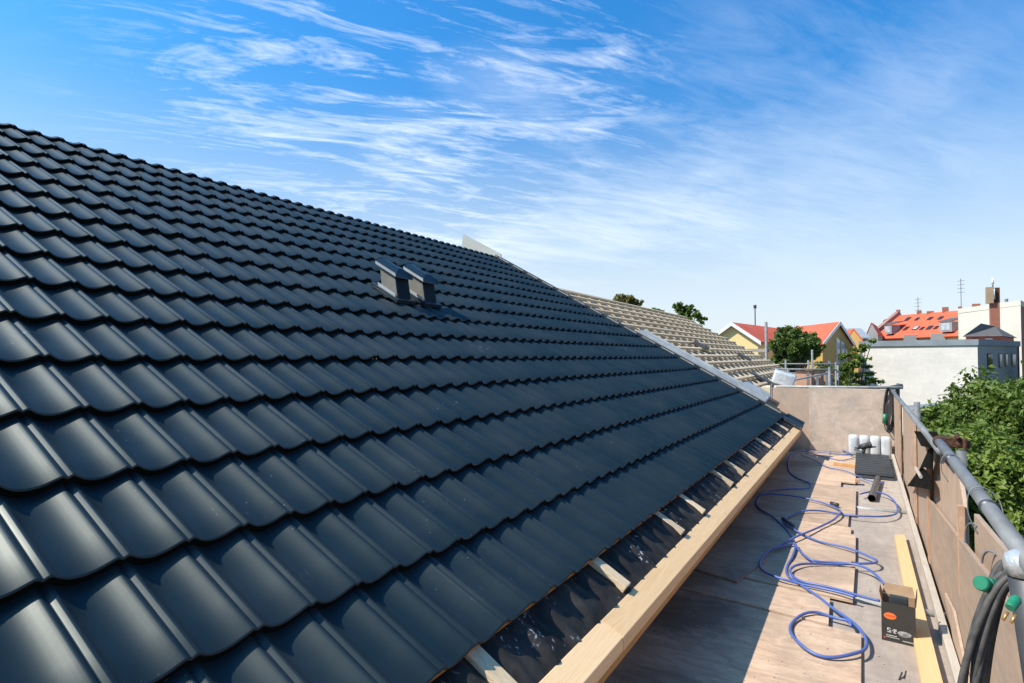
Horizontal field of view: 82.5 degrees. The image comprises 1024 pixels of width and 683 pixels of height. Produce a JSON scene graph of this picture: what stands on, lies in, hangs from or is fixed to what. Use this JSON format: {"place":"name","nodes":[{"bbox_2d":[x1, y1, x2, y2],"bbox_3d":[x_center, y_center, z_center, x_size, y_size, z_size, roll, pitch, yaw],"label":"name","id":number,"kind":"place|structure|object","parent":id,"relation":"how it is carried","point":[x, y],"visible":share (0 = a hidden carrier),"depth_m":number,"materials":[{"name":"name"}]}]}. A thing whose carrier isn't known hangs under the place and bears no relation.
{"place":"outdoors","nodes":[
{"label":"outdoors","id":0,"kind":"place"},
{"bbox_2d":[0,123,804,682],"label":"tiled house","id":1,"kind":"structure","parent":0,"point":[248,435],"depth_m":2.55,"materials":[{"name":"tile"}]},
{"bbox_2d":[462,234,501,256],"bbox_3d":[-0.606,-1.807,11.413,0.932,0.688,0.023,-1,-2,31],"label":"ridge board","id":2,"kind":"object","parent":1,"relation":"on","point":[470,243],"visible":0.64,"depth_m":11.46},
{"bbox_2d":[0,0,1023,332],"label":"sky","id":3,"kind":"structure","parent":0,"point":[803,162],"materials":[{"name":"blue"}]},
{"bbox_2d":[847,328,862,379],"bbox_3d":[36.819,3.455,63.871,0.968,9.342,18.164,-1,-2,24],"label":"orange roof house","id":4,"kind":"structure","parent":0,"point":[855,336],"depth_m":58.27,"materials":[{"name":"ceramic"}]},
{"bbox_2d":[845,328,870,340],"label":"grey roof house","id":5,"kind":"structure","parent":0,"point":[863,334],"depth_m":72.46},
{"bbox_2d":[907,403,945,422],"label":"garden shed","id":6,"kind":"structure","parent":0,"point":[911,407],"depth_m":25.45,"materials":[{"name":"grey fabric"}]},
{"bbox_2d":[859,339,1020,435],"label":"white building","id":7,"kind":"structure","parent":0,"point":[922,371],"depth_m":43.66,"materials":[{"name":"white render"},{"name":"grey felt"},{"name":"glass"}]},
{"bbox_2d":[987,353,992,368],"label":"window","id":8,"kind":"structure","parent":7,"relation":"in","point":[989,355],"depth_m":42.33,"materials":[{"name":"grey glass"}]},
{"bbox_2d":[999,354,1002,367],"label":"window","id":9,"kind":"structure","parent":7,"relation":"in","point":[1000,355],"depth_m":43.89,"materials":[{"name":"grey glass"}]},
{"bbox_2d":[1005,354,1007,366],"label":"window","id":10,"kind":"structure","parent":7,"relation":"in","point":[1006,355],"depth_m":44.79,"materials":[{"name":"grey glass"}]},
{"bbox_2d":[1012,354,1015,365],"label":"window","id":11,"kind":"structure","parent":7,"relation":"in","point":[1013,355],"depth_m":45.96,"materials":[{"name":"grey glass"}]},
{"label":"ground","id":12,"kind":"structure","parent":0,"visible":0},
{"bbox_2d":[613,293,643,305],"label":"turning tree","id":13,"kind":"object","parent":12,"relation":"on","point":[628,299],"visible":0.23,"depth_m":41.62,"materials":[{"name":"green plant"}]},
{"bbox_2d":[558,288,795,408],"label":"battened house","id":14,"kind":"structure","parent":12,"relation":"on","point":[724,354],"depth_m":13.71,"materials":[{"name":"timber battens"},{"name":"roofing underlay"}]},
{"bbox_2d":[638,329,768,401],"bbox_3d":[3.047,0.354,9.446,2.016,1.160,0.224,-1,-2,31],"label":"metal flashing","id":15,"kind":"object","parent":14,"relation":"on","point":[712,369],"visible":0.92,"depth_m":9.37,"materials":[{"name":"metal"}]},
{"bbox_2d":[743,382,769,396],"bbox_3d":[4.314,0.869,10.233,0.497,0.298,0.822,-1,-2,31],"label":"zinc offcut","id":16,"kind":"object","parent":14,"relation":"on","point":[758,388],"visible":0.29,"depth_m":10.36,"materials":[{"name":"silver metal"}]},
{"bbox_2d":[751,372,772,383],"bbox_3d":[5.356,0.780,12.514,0.412,0.245,0.320,-1,-2,31],"label":"felt strip","id":17,"kind":"object","parent":14,"relation":"on","point":[762,378],"visible":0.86,"depth_m":12.44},
{"bbox_2d":[761,392,779,407],"bbox_3d":[4.074,0.917,9.469,0.472,0.323,0.274,-1,-2,31],"label":"metal offcut","id":18,"kind":"object","parent":14,"relation":"on","point":[773,402],"visible":0.36,"depth_m":9.29,"materials":[{"name":"metal"}]},
{"bbox_2d":[652,301,707,324],"bbox_3d":[10.336,2.497,35.980,3.475,9.946,1.769,-1,-2,31],"label":"ragged tree","id":19,"kind":"object","parent":12,"relation":"on","point":[685,310],"visible":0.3,"depth_m":35.61,"materials":[{"name":"green plant"}]},
{"bbox_2d":[717,322,784,367],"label":"yellow house","id":20,"kind":"structure","parent":12,"relation":"on","point":[748,336],"depth_m":44.96,"materials":[{"name":"yellow paint"}]},
{"bbox_2d":[753,305,756,324],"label":"antenna mast","id":21,"kind":"object","parent":12,"relation":"on","point":[754,306],"visible":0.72,"depth_m":61.92,"materials":[{"name":"metal"}]},
{"bbox_2d":[747,322,768,359],"bbox_3d":[8.792,3.170,20.809,0.735,7.720,0.150,-1,-2,31],"label":"scaffold pole","id":22,"kind":"object","parent":12,"relation":"on","point":[766,350],"visible":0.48,"depth_m":20.69,"materials":[{"name":"silver metal"}]},
{"bbox_2d":[768,325,826,372],"bbox_3d":[16.008,3.217,32.893,3.094,8.344,2.410,-1,-2,31],"label":"round tree","id":23,"kind":"object","parent":12,"relation":"on","point":[790,344],"visible":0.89,"depth_m":32.46,"materials":[{"name":"green plant"}]},
{"bbox_2d":[773,350,840,452],"bbox_3d":[6.560,3.483,12.261,2.300,6.660,6.680,-1,-2,31],"label":"scaffold","id":24,"kind":"object","parent":12,"relation":"on","point":[819,377],"visible":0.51,"depth_m":13.77,"materials":[{"name":"metal"}]},
{"bbox_2d":[761,385,775,392],"bbox_3d":[4.974,1.145,10.870,0.520,0.614,0.800,-1,-2,31],"label":"board stack","id":25,"kind":"object","parent":24,"relation":"on","point":[766,388],"visible":0.14,"depth_m":10.63,"materials":[{"name":"beige wood"}]},
{"bbox_2d":[771,369,796,384],"bbox_3d":[5.051,0.685,10.838,0.438,0.354,0.334,-1,-2,22],"label":"white bag","id":26,"kind":"object","parent":25,"relation":"on","point":[779,377],"visible":0.88,"depth_m":10.71,"materials":[{"name":"plastic"}]},
{"bbox_2d":[814,361,833,372],"bbox_3d":[14.436,4.059,26.960,1.761,6.358,1.200,-1,-2,31],"label":"leafy shrub","id":27,"kind":"object","parent":12,"relation":"on","point":[820,367],"visible":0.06,"depth_m":27.02,"materials":[{"name":"green plant"}]},
{"bbox_2d":[793,321,855,382],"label":"ochre house","id":28,"kind":"structure","parent":12,"relation":"on","point":[836,338],"depth_m":47.03,"materials":[{"name":"tile"}]},
{"bbox_2d":[836,338,839,372],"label":"window","id":29,"kind":"structure","parent":28,"relation":"in","point":[837,340],"depth_m":46.85,"materials":[{"name":"grey glass"}]},
{"bbox_2d":[840,341,844,372],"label":"window","id":30,"kind":"structure","parent":28,"relation":"in","point":[842,344],"depth_m":47.96,"materials":[{"name":"grey glass"}]},
{"bbox_2d":[833,338,885,385],"bbox_3d":[10.762,3.457,18.260,1.685,7.118,1.598,-1,-2,31],"label":"young tree","id":31,"kind":"object","parent":12,"relation":"on","point":[850,376],"visible":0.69,"depth_m":18.29,"materials":[{"name":"green plant"}]},
{"bbox_2d":[712,383,1023,682],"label":"scaffold","id":32,"kind":"object","parent":12,"relation":"on","point":[948,564],"visible":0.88,"depth_m":3.56,"materials":[{"name":"brown wood"}]},
{"bbox_2d":[604,589,860,682],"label":"plywood sheet","id":33,"kind":"object","parent":32,"relation":"on","point":[672,642],"visible":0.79,"depth_m":2.96,"materials":[{"name":"wood"}]},
{"bbox_2d":[679,569,829,625],"bbox_3d":[1.349,1.574,3.757,1.283,0.015,0.393,-1,-2,37],"label":"plywood sheet","id":34,"kind":"object","parent":32,"relation":"on","point":[775,599],"visible":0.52,"depth_m":3.59,"materials":[{"name":"wood"}]},
{"bbox_2d":[715,511,855,602],"bbox_3d":[1.946,1.596,4.637,1.350,0.017,1.820,-1,-2,31],"label":"plywood sheet","id":35,"kind":"object","parent":32,"relation":"on","point":[764,532],"visible":0.69,"depth_m":4.44,"materials":[{"name":"wood"}]},
{"bbox_2d":[695,544,765,582],"bbox_3d":[1.352,1.571,4.353,0.924,0.015,0.757,-1,-2,42],"label":"plywood sheet","id":36,"kind":"object","parent":35,"relation":"on","point":[729,564],"visible":0.45,"depth_m":4.10,"materials":[{"name":"wood"}]},
{"bbox_2d":[741,479,855,526],"bbox_3d":[2.843,1.634,6.139,1.335,0.017,1.800,-1,-2,31],"label":"plywood sheet","id":37,"kind":"object","parent":32,"relation":"on","point":[779,506],"visible":0.56,"depth_m":5.91,"materials":[{"name":"wood"}]},
{"bbox_2d":[673,461,931,681],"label":"sawdust","id":38,"kind":"object","parent":32,"relation":"on","point":[807,579],"visible":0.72,"depth_m":3.79},
{"bbox_2d":[766,452,855,486],"bbox_3d":[3.884,1.678,7.882,1.320,0.017,2.380,-1,-2,31],"label":"plywood sheet","id":39,"kind":"object","parent":32,"relation":"on","point":[801,465],"visible":0.59,"depth_m":7.52,"materials":[{"name":"wood"}]},
{"bbox_2d":[833,462,854,467],"bbox_3d":[4.494,1.664,7.866,0.290,0.012,0.248,-1,-2,31],"label":"wood splinter","id":40,"kind":"object","parent":39,"relation":"on","point":[842,464],"visible":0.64,"depth_m":7.86,"materials":[{"name":"wood"}]},
{"bbox_2d":[756,450,898,658],"bbox_3d":[3.556,1.617,6.589,1.380,0.050,8.485,-1,-2,35],"label":"air hose","id":41,"kind":"object","parent":32,"relation":"on","point":[789,524],"visible":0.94,"depth_m":4.08,"materials":[{"name":"blue rubber"}]},
{"bbox_2d":[848,434,858,454],"bbox_3d":[5.218,1.573,8.915,0.145,0.304,0.152,-1,-2,31],"label":"white sack","id":42,"kind":"object","parent":32,"relation":"on","point":[853,441],"visible":0.81,"depth_m":8.86,"materials":[{"name":"plastic"}]},
{"bbox_2d":[859,435,869,453],"bbox_3d":[5.337,1.571,8.841,0.145,0.304,0.151,-1,-2,31],"label":"white sack","id":43,"kind":"object","parent":32,"relation":"on","point":[864,439],"visible":0.64,"depth_m":8.79,"materials":[{"name":"plastic"}]},
{"bbox_2d":[854,442,875,452],"bbox_3d":[5.240,1.585,8.667,0.288,0.206,0.100,-1,-2,31],"label":"nail gun","id":44,"kind":"object","parent":32,"relation":"on","point":[863,447],"visible":0.93,"depth_m":8.64,"materials":[{"name":"black plastic"}]},
{"bbox_2d":[868,476,880,501],"bbox_3d":[4.050,1.629,6.510,0.074,0.073,1.203,-1,-2,35],"label":"downpipe","id":45,"kind":"object","parent":32,"relation":"on","point":[872,495],"visible":1,"depth_m":6.32,"materials":[{"name":"grey metal"}]},
{"bbox_2d":[870,436,880,454],"bbox_3d":[5.458,1.570,8.770,0.142,0.304,0.150,-1,-2,31],"label":"white sack","id":46,"kind":"object","parent":32,"relation":"on","point":[875,441],"visible":0.8,"depth_m":8.71,"materials":[{"name":"plastic"}]},
{"bbox_2d":[856,465,894,480],"bbox_3d":[4.846,1.679,7.817,0.405,0.034,1.622,-1,-2,31],"label":"ribbed sheet","id":47,"kind":"object","parent":32,"relation":"on","point":[873,477],"visible":0.24,"depth_m":7.14,"materials":[{"name":"black plastic"}]},
{"bbox_2d":[855,453,893,476],"bbox_3d":[4.845,1.640,7.836,0.405,0.034,1.622,-1,-2,31],"label":"ribbed sheet","id":48,"kind":"object","parent":47,"relation":"on","point":[873,464],"visible":1,"depth_m":7.64,"materials":[{"name":"grey metal"}]},
{"bbox_2d":[881,436,891,457],"bbox_3d":[5.577,1.568,8.698,0.142,0.304,0.149,-1,-2,31],"label":"white sack","id":49,"kind":"object","parent":32,"relation":"on","point":[886,445],"visible":0.91,"depth_m":8.64,"materials":[{"name":"plastic"}]},
{"bbox_2d":[882,387,893,432],"bbox_3d":[5.643,1.031,8.752,0.166,0.691,0.174,-1,-2,31],"label":"cable coil","id":50,"kind":"object","parent":32,"relation":"hanging from","point":[884,419],"visible":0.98,"depth_m":8.76,"materials":[{"name":"black rubber"}]},
{"bbox_2d":[879,582,916,646],"bbox_3d":[2.065,1.451,3.120,0.171,0.256,0.162,-1,-2,34],"label":"cardboard box","id":51,"kind":"object","parent":32,"relation":"on","point":[898,616],"visible":0.98,"depth_m":3.07,"materials":[{"name":"black cardboard"}]},
{"bbox_2d":[914,467,922,478],"bbox_3d":[3.017,0.971,4.334,0.024,0.029,0.418,-1,-2,31],"label":"wood peg","id":52,"kind":"object","parent":32,"relation":"attached to","point":[918,472],"visible":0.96,"depth_m":4.27,"materials":[{"name":"beige wood"}]},
{"bbox_2d":[895,534,942,682],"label":"timber plank","id":53,"kind":"object","parent":32,"relation":"on","point":[927,664],"visible":0.92,"depth_m":3.08,"materials":[{"name":"beige wood"}]},
{"bbox_2d":[907,448,933,489],"bbox_3d":[3.195,1.022,4.623,0.042,0.631,2.048,-1,-2,30],"label":"plastic scrap","id":54,"kind":"object","parent":32,"relation":"hanging from","point":[925,482],"visible":0.95,"depth_m":3.98,"materials":[{"name":"black plastic"}]},
{"bbox_2d":[914,431,938,447],"bbox_3d":[2.843,0.633,4.040,0.028,0.174,1.746,-1,-2,31],"label":"plastic scrap","id":55,"kind":"object","parent":32,"relation":"hanging from","point":[922,440],"visible":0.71,"depth_m":3.96,"materials":[{"name":"black plastic"}]},
{"bbox_2d":[957,559,1021,682],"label":"cable coil","id":56,"kind":"object","parent":32,"relation":"hanging from","point":[993,587],"visible":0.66,"depth_m":1.52,"materials":[{"name":"black plastic"}]},
{"bbox_2d":[867,322,882,340],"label":"side house","id":57,"kind":"structure","parent":12,"relation":"on","point":[873,331],"depth_m":77.07,"materials":[{"name":"white paint"}]},
{"bbox_2d":[878,279,980,340],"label":"orange roof block","id":58,"kind":"structure","parent":12,"relation":"on","point":[919,325],"depth_m":78.18,"materials":[{"name":"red tile"}]},
{"bbox_2d":[903,389,1023,450],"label":"leafy tree","id":59,"kind":"object","parent":12,"relation":"on","point":[941,414],"visible":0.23,"depth_m":14.78,"materials":[{"name":"green plant"}]},
{"bbox_2d":[933,414,1023,455],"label":"leafy tree","id":60,"kind":"object","parent":12,"relation":"on","point":[965,428],"visible":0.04,"depth_m":11.28,"materials":[{"name":"green plant"}]},
{"bbox_2d":[945,365,1023,445],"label":"leafy tree","id":61,"kind":"object","parent":12,"relation":"on","point":[995,390],"visible":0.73,"depth_m":14.23,"materials":[{"name":"green plant"}]},
{"bbox_2d":[955,420,1023,552],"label":"leafy tree","id":62,"kind":"object","parent":12,"relation":"on","point":[998,472],"visible":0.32,"depth_m":8.61,"materials":[{"name":"green plant"}]},
{"bbox_2d":[963,323,1016,340],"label":"hip roof house","id":63,"kind":"structure","parent":12,"relation":"on","point":[985,331],"depth_m":47.41,"materials":[{"name":"tile"}]},
{"bbox_2d":[958,299,1023,378],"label":"tall building","id":64,"kind":"structure","parent":12,"relation":"on","point":[1011,318],"depth_m":56.37,"materials":[{"name":"paint"}]},
{"bbox_2d":[985,278,999,327],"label":"chimney stack","id":65,"kind":"object","parent":12,"relation":"on","point":[992,296],"visible":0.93,"depth_m":52.71,"materials":[{"name":"brick"}]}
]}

